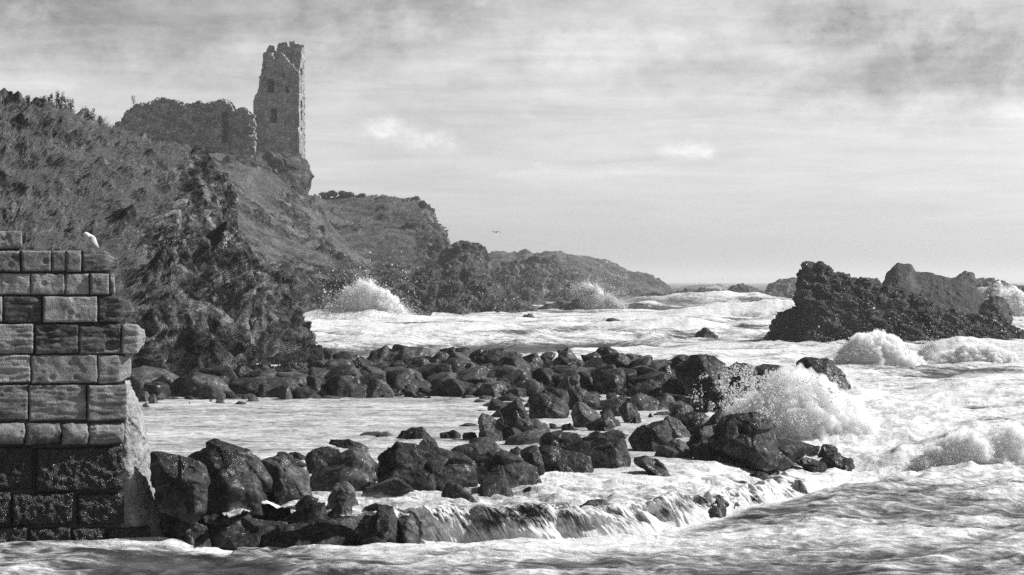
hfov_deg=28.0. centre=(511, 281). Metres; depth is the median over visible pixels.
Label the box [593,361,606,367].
rubble stone
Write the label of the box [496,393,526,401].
rubble stone
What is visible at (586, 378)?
rubble stone
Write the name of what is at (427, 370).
rubble stone
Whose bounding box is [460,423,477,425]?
rubble stone
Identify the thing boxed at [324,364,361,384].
rubble stone
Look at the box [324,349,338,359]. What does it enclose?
boulder
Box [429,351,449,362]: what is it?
boulder
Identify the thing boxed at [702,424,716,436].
rubble stone
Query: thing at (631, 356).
boulder
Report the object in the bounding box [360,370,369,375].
rubble stone
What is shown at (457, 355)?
rubble stone
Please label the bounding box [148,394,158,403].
boulder
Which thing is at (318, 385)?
rubble stone
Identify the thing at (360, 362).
boulder
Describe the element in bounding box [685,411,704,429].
boulder
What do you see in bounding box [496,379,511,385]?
rubble stone
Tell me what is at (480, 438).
boulder
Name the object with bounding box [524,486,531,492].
ledge rock
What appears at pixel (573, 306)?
sea rock
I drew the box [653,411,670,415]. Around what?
rubble stone
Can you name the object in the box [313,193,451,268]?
hill
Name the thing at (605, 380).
boulder
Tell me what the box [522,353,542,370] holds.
boulder
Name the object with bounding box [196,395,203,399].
rubble stone
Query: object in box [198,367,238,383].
rubble stone
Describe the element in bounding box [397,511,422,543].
ledge rock
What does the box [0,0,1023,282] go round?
sky
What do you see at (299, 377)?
rubble stone
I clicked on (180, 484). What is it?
boulder
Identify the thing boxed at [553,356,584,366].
boulder
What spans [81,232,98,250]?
gull
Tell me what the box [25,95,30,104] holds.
weed
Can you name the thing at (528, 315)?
sea rock
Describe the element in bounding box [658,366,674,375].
boulder
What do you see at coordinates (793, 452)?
rubble stone
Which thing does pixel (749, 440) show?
boulder
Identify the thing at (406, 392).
rubble stone
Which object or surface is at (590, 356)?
boulder
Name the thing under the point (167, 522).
ledge rock
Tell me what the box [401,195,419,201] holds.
bush
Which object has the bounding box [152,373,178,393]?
rubble stone
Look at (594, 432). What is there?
rubble stone
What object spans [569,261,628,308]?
splash
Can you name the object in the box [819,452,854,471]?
boulder
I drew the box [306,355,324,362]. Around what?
boulder
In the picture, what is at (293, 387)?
rubble stone
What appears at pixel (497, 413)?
rubble stone
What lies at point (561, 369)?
rubble stone
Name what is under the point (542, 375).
rubble stone
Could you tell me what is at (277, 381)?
rubble stone
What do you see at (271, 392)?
rubble stone
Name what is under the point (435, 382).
rubble stone
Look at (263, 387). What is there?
rubble stone
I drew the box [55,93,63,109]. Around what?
weed
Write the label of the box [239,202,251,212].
outcrop
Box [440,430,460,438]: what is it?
boulder
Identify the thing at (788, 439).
rubble stone
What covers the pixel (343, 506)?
boulder
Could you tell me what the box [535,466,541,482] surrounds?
rubble stone
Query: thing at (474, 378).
rubble stone
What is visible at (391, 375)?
rubble stone
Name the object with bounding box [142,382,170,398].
rubble stone
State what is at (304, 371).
rubble stone
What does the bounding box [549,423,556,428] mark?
boulder
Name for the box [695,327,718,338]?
sea rock
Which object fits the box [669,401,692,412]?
rubble stone
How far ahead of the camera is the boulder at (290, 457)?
36.35 m
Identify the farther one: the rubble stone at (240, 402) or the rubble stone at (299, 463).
the rubble stone at (240, 402)
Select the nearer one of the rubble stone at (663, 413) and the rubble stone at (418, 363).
the rubble stone at (663, 413)
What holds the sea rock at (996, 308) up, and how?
in the sea
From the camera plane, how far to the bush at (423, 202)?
336.33 m
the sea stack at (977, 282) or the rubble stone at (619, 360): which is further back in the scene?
the sea stack at (977, 282)
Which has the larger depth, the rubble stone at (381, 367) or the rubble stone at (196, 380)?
the rubble stone at (381, 367)
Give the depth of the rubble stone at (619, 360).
66.36 m
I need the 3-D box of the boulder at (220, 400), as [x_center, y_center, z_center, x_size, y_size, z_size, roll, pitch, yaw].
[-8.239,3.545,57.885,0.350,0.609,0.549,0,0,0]
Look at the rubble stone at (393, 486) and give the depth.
33.26 m
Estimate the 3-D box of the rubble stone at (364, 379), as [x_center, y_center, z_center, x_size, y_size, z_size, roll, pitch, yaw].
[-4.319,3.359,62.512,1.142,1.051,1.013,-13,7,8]
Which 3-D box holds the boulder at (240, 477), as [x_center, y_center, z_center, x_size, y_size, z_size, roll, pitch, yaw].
[-4.418,3.076,32.215,1.355,1.251,1.406,0,0,0]
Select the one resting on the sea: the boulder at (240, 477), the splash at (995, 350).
the splash at (995, 350)
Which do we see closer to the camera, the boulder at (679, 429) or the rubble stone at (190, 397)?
the boulder at (679, 429)
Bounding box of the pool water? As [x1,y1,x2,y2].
[139,391,772,516]
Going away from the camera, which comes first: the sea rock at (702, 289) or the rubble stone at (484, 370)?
the rubble stone at (484, 370)
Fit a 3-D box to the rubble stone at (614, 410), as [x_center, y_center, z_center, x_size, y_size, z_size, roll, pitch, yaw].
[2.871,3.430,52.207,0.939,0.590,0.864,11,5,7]
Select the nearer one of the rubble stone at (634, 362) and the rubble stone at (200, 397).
the rubble stone at (200, 397)
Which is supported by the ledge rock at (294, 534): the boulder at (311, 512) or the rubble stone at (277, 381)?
the boulder at (311, 512)
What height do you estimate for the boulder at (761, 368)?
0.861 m
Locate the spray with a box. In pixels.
[684,363,850,426]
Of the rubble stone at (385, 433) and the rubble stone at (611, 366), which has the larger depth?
the rubble stone at (611, 366)
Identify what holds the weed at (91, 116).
on the headland at (238, 308)
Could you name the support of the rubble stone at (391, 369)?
on the rubble bank
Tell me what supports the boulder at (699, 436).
on the pool water
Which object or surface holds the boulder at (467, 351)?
on the rubble bank
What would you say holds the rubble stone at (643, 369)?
on the rubble bank
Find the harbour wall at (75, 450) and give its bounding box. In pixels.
[0,231,169,542]
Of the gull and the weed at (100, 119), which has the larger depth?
the weed at (100, 119)
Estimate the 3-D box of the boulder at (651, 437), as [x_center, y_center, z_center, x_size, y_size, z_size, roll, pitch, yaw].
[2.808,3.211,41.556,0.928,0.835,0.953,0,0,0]
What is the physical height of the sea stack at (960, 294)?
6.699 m
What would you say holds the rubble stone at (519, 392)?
on the rubble bank
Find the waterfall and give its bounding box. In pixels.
[290,475,833,543]
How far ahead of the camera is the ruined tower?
303.01 m
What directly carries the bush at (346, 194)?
on the hill at (415, 233)
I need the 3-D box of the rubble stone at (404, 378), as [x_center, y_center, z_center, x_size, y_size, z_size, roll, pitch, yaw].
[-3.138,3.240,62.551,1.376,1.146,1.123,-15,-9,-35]
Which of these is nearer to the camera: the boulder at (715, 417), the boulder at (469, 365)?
the boulder at (715, 417)
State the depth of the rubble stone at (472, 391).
61.01 m
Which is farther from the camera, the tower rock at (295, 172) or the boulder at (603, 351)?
the tower rock at (295, 172)
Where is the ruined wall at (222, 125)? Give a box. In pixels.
[112,97,257,157]
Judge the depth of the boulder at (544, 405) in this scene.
51.36 m
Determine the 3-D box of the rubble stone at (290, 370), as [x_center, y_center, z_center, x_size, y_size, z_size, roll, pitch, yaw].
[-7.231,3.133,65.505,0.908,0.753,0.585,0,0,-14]
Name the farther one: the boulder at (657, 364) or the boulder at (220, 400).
the boulder at (657, 364)
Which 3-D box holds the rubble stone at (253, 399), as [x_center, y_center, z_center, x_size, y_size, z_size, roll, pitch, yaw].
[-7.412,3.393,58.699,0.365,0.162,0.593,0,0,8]
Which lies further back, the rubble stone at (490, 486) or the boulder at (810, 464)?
the boulder at (810, 464)
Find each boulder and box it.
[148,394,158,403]
[150,451,209,525]
[188,438,273,517]
[201,501,251,526]
[216,397,224,403]
[234,366,251,378]
[261,456,312,508]
[273,451,295,465]
[278,384,292,399]
[281,502,326,522]
[289,452,304,459]
[292,363,308,369]
[295,495,317,509]
[305,446,339,472]
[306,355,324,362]
[310,447,377,490]
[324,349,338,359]
[326,481,358,509]
[328,498,353,517]
[329,439,368,448]
[332,352,375,367]
[366,344,434,365]
[376,441,477,490]
[393,360,411,365]
[397,427,431,439]
[408,357,428,360]
[413,369,421,378]
[419,437,438,446]
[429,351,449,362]
[439,346,472,356]
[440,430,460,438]
[451,440,502,457]
[462,432,476,438]
[466,363,474,367]
[469,348,505,364]
[469,437,498,445]
[471,450,537,487]
[478,413,505,440]
[499,417,550,432]
[500,399,533,426]
[503,351,522,360]
[509,446,521,455]
[515,380,525,387]
[520,445,544,475]
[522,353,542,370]
[527,388,569,404]
[528,392,569,418]
[539,430,581,448]
[539,445,593,472]
[540,352,555,363]
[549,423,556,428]
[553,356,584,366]
[556,374,581,389]
[557,347,576,358]
[561,423,576,430]
[561,436,630,467]
[566,385,599,409]
[571,401,601,426]
[581,351,601,362]
[586,417,614,431]
[590,369,625,392]
[590,391,599,399]
[596,346,618,355]
[599,409,620,427]
[606,392,616,399]
[618,401,641,422]
[624,379,661,397]
[625,353,641,359]
[628,420,672,451]
[629,358,670,369]
[631,416,639,423]
[634,455,670,476]
[654,438,692,458]
[655,393,674,409]
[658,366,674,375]
[664,416,690,437]
[669,409,679,416]
[670,354,688,369]
[674,354,729,412]
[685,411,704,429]
[686,429,709,445]
[688,443,736,464]
[700,410,723,429]
[707,412,777,470]
[716,414,729,430]
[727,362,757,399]
[754,364,788,391]
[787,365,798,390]
[789,437,819,456]
[795,457,826,472]
[796,357,850,392]
[817,444,837,457]
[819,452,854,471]
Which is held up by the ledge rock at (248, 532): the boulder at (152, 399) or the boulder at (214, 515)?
the boulder at (214, 515)
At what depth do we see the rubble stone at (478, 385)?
62.02 m
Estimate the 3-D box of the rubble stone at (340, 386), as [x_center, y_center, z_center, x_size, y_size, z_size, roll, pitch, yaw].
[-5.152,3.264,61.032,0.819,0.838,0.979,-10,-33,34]
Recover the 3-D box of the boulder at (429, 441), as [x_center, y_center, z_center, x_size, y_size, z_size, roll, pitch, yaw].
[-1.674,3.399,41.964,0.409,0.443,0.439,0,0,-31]
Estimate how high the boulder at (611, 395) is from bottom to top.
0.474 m
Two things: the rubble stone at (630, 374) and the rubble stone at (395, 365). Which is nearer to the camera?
the rubble stone at (630, 374)
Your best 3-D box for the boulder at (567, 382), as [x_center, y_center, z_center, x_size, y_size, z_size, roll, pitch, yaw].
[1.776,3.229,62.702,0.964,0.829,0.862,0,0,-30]
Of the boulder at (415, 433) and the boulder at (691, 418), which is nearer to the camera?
the boulder at (415, 433)
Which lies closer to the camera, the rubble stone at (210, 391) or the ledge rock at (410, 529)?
the ledge rock at (410, 529)
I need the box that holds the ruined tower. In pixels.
[253,41,305,158]
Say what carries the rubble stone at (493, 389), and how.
on the rubble bank
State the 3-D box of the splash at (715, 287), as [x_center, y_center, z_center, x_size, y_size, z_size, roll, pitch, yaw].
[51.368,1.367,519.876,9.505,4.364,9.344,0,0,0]
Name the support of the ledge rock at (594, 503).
in the pool water
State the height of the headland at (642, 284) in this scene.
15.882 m
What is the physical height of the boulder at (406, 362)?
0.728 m
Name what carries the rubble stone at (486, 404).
in the pool water
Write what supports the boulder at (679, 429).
on the pool water
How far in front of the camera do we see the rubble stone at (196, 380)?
61.24 m
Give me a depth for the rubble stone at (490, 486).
33.57 m
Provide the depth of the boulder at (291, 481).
32.30 m
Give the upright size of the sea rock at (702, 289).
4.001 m
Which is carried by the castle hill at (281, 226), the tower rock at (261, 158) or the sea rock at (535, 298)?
the tower rock at (261, 158)
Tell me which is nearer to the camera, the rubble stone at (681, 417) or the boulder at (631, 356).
the rubble stone at (681, 417)
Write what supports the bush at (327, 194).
on the hill at (415, 233)
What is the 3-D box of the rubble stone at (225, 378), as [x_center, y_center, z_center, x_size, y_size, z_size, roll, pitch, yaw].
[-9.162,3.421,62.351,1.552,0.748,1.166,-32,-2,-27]
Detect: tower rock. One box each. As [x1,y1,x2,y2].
[248,151,278,174]
[261,150,313,198]
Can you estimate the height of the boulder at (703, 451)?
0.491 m
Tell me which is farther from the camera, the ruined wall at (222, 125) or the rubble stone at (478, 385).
the ruined wall at (222, 125)
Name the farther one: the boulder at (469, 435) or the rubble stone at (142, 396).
the rubble stone at (142, 396)
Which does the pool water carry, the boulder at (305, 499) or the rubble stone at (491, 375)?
the boulder at (305, 499)
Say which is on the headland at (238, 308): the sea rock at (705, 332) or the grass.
the grass
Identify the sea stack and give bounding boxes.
[764,261,1023,343]
[882,263,986,313]
[956,271,1023,291]
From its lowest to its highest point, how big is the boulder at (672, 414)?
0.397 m
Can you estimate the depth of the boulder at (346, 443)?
38.83 m
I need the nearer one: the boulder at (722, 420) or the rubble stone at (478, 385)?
the boulder at (722, 420)
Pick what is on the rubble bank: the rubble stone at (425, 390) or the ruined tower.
the rubble stone at (425, 390)
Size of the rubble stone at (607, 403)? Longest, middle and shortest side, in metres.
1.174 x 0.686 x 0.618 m
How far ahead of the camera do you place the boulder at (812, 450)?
43.71 m
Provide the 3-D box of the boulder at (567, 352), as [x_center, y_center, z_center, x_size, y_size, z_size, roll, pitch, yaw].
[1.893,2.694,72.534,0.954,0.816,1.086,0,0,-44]
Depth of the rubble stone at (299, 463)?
37.68 m
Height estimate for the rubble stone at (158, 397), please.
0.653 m
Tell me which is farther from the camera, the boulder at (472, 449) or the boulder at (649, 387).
the boulder at (649, 387)
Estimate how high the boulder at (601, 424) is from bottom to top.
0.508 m
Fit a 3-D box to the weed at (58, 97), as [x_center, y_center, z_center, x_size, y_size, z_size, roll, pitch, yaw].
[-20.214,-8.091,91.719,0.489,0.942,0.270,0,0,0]
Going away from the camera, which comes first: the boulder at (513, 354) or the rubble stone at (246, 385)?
the rubble stone at (246, 385)
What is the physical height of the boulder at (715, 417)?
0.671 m
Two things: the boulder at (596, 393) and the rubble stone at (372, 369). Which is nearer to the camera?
the boulder at (596, 393)
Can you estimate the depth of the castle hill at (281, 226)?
265.92 m
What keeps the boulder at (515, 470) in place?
on the pool water
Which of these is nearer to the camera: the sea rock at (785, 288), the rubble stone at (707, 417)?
the rubble stone at (707, 417)
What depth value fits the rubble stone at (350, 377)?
62.26 m
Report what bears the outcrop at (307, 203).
on the castle hill at (281, 226)
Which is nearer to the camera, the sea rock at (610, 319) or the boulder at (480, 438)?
the boulder at (480, 438)
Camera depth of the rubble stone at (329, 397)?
59.67 m
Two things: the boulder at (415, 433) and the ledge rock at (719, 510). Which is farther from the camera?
the boulder at (415, 433)
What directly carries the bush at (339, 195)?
on the hill at (415, 233)
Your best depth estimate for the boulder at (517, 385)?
62.59 m
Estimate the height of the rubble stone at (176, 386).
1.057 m
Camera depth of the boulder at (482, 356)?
71.16 m
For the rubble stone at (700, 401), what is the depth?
58.46 m
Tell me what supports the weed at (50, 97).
on the headland at (238, 308)
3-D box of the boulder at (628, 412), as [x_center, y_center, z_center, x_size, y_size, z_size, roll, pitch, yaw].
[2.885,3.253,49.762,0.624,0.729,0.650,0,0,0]
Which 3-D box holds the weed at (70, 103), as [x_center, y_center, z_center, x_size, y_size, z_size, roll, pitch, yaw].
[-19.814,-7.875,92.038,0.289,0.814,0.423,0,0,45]
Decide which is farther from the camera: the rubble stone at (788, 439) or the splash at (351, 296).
the splash at (351, 296)
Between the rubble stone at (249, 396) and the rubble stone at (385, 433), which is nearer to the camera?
the rubble stone at (385, 433)
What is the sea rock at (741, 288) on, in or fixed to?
in the sea
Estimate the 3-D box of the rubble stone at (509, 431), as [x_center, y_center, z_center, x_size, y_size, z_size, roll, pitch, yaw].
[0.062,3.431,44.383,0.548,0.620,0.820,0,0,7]
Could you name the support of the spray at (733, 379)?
on the rubble bank
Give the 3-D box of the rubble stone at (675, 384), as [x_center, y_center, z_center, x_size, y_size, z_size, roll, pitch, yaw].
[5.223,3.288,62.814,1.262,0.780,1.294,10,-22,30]
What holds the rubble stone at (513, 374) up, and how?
on the rubble bank
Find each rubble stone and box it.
[126,366,176,393]
[135,391,162,399]
[136,391,149,401]
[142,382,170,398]
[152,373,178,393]
[170,377,184,394]
[176,387,195,396]
[183,372,234,393]
[184,395,195,399]
[189,384,225,399]
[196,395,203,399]
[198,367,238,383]
[217,375,229,384]
[223,391,240,398]
[228,377,268,393]
[235,401,245,404]
[241,393,257,398]
[244,370,263,377]
[248,398,259,401]
[253,375,270,378]
[258,383,277,393]
[259,365,276,376]
[259,387,278,397]
[264,377,299,386]
[276,372,307,385]
[276,384,299,397]
[283,368,296,371]
[293,386,317,398]
[295,459,305,466]
[296,370,308,373]
[306,375,329,396]
[307,360,327,368]
[308,367,329,377]
[319,395,339,398]
[322,358,350,369]
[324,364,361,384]
[325,375,354,396]
[345,375,355,381]
[348,385,369,397]
[359,366,385,374]
[359,373,387,383]
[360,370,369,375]
[360,431,380,436]
[363,477,413,495]
[365,379,394,397]
[370,364,388,369]
[377,431,392,436]
[380,394,393,397]
[383,367,401,371]
[386,368,407,385]
[389,363,406,366]
[393,368,431,392]
[402,388,417,396]
[405,384,414,390]
[406,358,429,368]
[417,363,452,379]
[420,387,431,393]
[425,372,456,381]
[429,377,473,389]
[429,382,464,395]
[439,378,466,396]
[441,357,467,372]
[441,482,476,502]
[447,352,469,359]
[456,366,491,379]
[460,373,486,384]
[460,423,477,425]
[461,395,476,398]
[464,386,478,395]
[465,359,479,365]
[473,382,482,387]
[477,381,507,397]
[477,475,512,496]
[478,377,496,382]
[478,395,492,399]
[482,402,510,406]
[487,372,508,380]
[487,398,506,410]
[489,365,523,385]
[491,406,504,417]
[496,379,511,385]
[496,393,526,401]
[500,356,532,380]
[504,427,521,438]
[504,427,545,444]
[507,388,526,396]
[518,379,543,395]
[533,367,556,384]
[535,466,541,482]
[545,360,553,365]
[551,372,566,384]
[553,365,573,372]
[566,367,589,388]
[578,370,595,390]
[582,357,605,367]
[582,429,626,440]
[588,364,615,372]
[589,431,600,434]
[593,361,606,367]
[597,397,625,409]
[600,353,630,367]
[608,405,640,416]
[615,368,637,387]
[622,392,659,410]
[627,355,652,367]
[628,371,675,393]
[631,366,657,375]
[651,374,667,393]
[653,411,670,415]
[659,393,691,405]
[668,376,685,395]
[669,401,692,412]
[673,413,685,425]
[688,422,705,434]
[691,398,704,410]
[699,412,709,422]
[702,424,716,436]
[757,450,793,474]
[776,438,806,470]
[783,438,804,457]
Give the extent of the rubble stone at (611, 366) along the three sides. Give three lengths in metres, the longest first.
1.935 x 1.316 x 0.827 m
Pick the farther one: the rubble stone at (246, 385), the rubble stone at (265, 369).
the rubble stone at (265, 369)
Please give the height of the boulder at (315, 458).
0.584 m
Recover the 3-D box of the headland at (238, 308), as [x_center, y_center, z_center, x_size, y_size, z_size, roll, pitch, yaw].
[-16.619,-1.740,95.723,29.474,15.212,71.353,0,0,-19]
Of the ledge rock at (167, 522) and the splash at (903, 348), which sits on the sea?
the splash at (903, 348)
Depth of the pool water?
45.16 m
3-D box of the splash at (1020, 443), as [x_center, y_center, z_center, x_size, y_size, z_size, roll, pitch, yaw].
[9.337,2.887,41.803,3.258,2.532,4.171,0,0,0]
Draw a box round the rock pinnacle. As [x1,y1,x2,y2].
[438,240,495,279]
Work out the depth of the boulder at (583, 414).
47.98 m
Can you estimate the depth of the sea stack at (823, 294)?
122.15 m
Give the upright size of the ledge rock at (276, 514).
0.918 m
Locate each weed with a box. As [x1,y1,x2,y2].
[2,94,9,105]
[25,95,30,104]
[48,93,52,105]
[54,90,63,106]
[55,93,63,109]
[66,97,73,109]
[86,107,94,119]
[97,115,102,126]
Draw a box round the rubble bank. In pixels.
[171,344,719,412]
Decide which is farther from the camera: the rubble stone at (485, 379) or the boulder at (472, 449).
the rubble stone at (485, 379)
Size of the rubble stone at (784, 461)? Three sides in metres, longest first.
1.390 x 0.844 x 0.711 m
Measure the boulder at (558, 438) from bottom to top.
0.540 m
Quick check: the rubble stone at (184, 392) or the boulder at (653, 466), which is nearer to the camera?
the boulder at (653, 466)
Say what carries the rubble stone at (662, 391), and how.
on the rubble bank
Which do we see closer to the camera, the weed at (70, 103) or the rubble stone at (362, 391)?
the rubble stone at (362, 391)
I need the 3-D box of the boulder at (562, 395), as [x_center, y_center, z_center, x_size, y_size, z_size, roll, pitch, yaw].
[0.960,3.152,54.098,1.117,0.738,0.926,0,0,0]
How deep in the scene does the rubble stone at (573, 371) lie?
64.16 m
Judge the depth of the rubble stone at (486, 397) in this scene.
59.63 m
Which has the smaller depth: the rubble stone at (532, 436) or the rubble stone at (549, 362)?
the rubble stone at (532, 436)
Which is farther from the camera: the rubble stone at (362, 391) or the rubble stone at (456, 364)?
the rubble stone at (456, 364)
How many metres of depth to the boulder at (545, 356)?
71.46 m
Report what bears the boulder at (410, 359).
on the rubble bank
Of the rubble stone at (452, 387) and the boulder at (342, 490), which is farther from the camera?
the rubble stone at (452, 387)
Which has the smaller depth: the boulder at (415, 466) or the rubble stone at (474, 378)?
the boulder at (415, 466)
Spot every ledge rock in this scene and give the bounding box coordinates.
[159,512,177,536]
[170,507,291,538]
[174,521,212,547]
[207,518,287,550]
[261,522,358,547]
[354,503,399,545]
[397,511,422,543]
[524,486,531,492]
[579,499,609,506]
[708,495,728,517]
[733,480,747,483]
[749,471,767,479]
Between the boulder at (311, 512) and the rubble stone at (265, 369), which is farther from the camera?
the rubble stone at (265, 369)
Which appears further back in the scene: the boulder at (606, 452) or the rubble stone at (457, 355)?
the rubble stone at (457, 355)
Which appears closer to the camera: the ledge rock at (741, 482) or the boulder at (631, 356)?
the ledge rock at (741, 482)
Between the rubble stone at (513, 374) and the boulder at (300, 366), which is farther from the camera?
the boulder at (300, 366)
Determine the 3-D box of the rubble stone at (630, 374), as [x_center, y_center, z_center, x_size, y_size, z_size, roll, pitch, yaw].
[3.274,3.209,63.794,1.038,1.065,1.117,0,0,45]
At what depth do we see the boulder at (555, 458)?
36.56 m
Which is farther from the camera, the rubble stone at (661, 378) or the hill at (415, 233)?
the hill at (415, 233)
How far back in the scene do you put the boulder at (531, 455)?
35.95 m
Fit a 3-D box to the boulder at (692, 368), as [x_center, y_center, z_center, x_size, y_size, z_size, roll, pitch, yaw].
[5.597,2.996,60.454,1.654,1.741,1.728,0,0,0]
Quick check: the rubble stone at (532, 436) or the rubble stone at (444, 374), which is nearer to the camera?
the rubble stone at (532, 436)
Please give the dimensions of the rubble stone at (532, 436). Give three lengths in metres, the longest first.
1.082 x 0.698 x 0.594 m
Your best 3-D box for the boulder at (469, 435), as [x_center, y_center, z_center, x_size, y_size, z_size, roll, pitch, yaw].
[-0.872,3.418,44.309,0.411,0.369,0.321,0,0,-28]
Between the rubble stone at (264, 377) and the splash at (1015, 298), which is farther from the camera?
the splash at (1015, 298)
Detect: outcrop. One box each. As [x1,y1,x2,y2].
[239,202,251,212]
[300,199,314,211]
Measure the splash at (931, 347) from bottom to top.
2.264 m
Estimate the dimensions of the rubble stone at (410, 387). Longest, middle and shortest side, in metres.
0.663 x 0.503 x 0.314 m
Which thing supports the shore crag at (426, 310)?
in the sea
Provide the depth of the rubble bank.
79.91 m
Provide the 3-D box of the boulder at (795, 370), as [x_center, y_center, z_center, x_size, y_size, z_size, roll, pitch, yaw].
[8.681,2.971,63.536,0.396,0.788,0.454,0,0,0]
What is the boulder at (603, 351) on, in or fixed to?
on the rubble bank
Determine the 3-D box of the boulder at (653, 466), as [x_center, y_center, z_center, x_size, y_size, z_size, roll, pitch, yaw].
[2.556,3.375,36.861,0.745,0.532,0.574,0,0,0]
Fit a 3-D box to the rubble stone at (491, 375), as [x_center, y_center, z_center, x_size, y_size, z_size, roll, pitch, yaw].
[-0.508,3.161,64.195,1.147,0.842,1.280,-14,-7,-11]
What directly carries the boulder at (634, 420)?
on the pool water
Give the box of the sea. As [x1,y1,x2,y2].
[0,280,1023,574]
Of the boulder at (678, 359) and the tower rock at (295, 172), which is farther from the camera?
the tower rock at (295, 172)
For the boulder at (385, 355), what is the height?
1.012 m
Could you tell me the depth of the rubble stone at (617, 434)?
43.51 m
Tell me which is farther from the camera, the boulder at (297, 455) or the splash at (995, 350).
the splash at (995, 350)
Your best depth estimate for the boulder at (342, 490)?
31.56 m
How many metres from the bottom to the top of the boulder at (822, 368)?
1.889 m
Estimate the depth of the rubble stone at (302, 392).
60.12 m
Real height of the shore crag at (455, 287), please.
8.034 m
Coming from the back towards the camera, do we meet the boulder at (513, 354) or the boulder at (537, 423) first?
the boulder at (513, 354)
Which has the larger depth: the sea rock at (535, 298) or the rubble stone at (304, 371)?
the sea rock at (535, 298)
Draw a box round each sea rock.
[518,290,546,304]
[523,313,534,317]
[538,299,582,309]
[563,299,581,309]
[606,318,646,321]
[668,287,725,294]
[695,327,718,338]
[727,283,766,293]
[765,277,796,297]
[978,295,1012,324]
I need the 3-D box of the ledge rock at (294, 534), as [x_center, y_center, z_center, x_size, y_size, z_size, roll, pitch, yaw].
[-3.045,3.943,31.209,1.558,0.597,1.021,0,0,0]
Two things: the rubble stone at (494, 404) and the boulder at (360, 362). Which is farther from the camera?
the boulder at (360, 362)
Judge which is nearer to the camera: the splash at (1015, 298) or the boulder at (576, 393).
the boulder at (576, 393)
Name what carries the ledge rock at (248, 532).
in the pool water
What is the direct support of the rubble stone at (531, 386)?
on the rubble bank
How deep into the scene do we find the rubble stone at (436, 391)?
61.37 m
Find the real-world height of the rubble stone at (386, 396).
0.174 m
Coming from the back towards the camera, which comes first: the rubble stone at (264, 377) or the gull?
the rubble stone at (264, 377)
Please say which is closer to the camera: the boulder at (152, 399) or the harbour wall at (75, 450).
the harbour wall at (75, 450)
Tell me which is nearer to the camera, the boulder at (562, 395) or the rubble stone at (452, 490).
the rubble stone at (452, 490)
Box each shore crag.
[323,283,434,315]
[406,259,537,314]
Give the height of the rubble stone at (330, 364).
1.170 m
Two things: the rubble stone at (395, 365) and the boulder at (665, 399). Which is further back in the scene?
the rubble stone at (395, 365)
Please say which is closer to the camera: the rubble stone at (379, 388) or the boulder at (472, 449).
the boulder at (472, 449)
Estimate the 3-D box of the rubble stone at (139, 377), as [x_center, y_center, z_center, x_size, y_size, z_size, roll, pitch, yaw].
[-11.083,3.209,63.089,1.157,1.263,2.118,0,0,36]
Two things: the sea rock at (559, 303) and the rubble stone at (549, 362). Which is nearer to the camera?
the rubble stone at (549, 362)
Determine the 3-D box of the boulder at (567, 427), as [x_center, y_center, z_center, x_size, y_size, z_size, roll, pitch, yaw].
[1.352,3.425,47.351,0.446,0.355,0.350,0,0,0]
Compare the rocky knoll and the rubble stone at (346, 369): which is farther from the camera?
the rocky knoll
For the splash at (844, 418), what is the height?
4.810 m
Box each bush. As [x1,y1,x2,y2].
[319,192,337,197]
[328,190,344,197]
[338,191,353,196]
[348,193,365,197]
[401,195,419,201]
[414,200,426,205]
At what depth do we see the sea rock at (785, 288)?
456.16 m
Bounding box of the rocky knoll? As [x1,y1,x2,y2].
[495,255,598,301]
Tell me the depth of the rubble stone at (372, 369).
63.82 m
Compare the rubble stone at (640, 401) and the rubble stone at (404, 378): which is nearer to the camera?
the rubble stone at (640, 401)
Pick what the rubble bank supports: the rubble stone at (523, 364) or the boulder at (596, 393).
the rubble stone at (523, 364)
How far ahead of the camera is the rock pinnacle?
281.31 m
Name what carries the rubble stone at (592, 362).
on the rubble bank
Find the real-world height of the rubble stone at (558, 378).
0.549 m
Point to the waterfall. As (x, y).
(449, 522)
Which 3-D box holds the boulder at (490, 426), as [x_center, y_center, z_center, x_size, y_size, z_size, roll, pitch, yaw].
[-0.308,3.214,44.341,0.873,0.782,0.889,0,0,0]
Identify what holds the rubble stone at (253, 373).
on the rubble bank
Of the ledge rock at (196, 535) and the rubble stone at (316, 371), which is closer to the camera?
the ledge rock at (196, 535)
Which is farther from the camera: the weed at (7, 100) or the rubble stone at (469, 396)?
the weed at (7, 100)
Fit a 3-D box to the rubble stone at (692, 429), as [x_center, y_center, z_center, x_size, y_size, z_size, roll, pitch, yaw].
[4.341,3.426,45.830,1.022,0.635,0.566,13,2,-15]
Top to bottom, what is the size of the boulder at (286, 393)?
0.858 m
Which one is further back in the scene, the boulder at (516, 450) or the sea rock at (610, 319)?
the sea rock at (610, 319)
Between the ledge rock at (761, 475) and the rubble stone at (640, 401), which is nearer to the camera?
the ledge rock at (761, 475)
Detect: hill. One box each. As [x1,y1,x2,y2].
[130,134,420,312]
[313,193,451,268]
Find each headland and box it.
[0,88,317,376]
[489,249,674,295]
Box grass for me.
[0,92,190,323]
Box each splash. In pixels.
[318,237,420,318]
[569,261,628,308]
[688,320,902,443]
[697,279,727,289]
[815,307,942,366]
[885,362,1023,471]
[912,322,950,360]
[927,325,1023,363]
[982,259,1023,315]
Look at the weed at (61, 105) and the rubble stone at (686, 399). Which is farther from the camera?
the weed at (61, 105)
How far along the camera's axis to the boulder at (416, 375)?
62.49 m
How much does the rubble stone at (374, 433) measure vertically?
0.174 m
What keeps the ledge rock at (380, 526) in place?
in the pool water
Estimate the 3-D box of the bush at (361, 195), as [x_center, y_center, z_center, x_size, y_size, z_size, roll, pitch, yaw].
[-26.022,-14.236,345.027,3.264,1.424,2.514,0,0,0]
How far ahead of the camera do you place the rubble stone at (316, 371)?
63.75 m

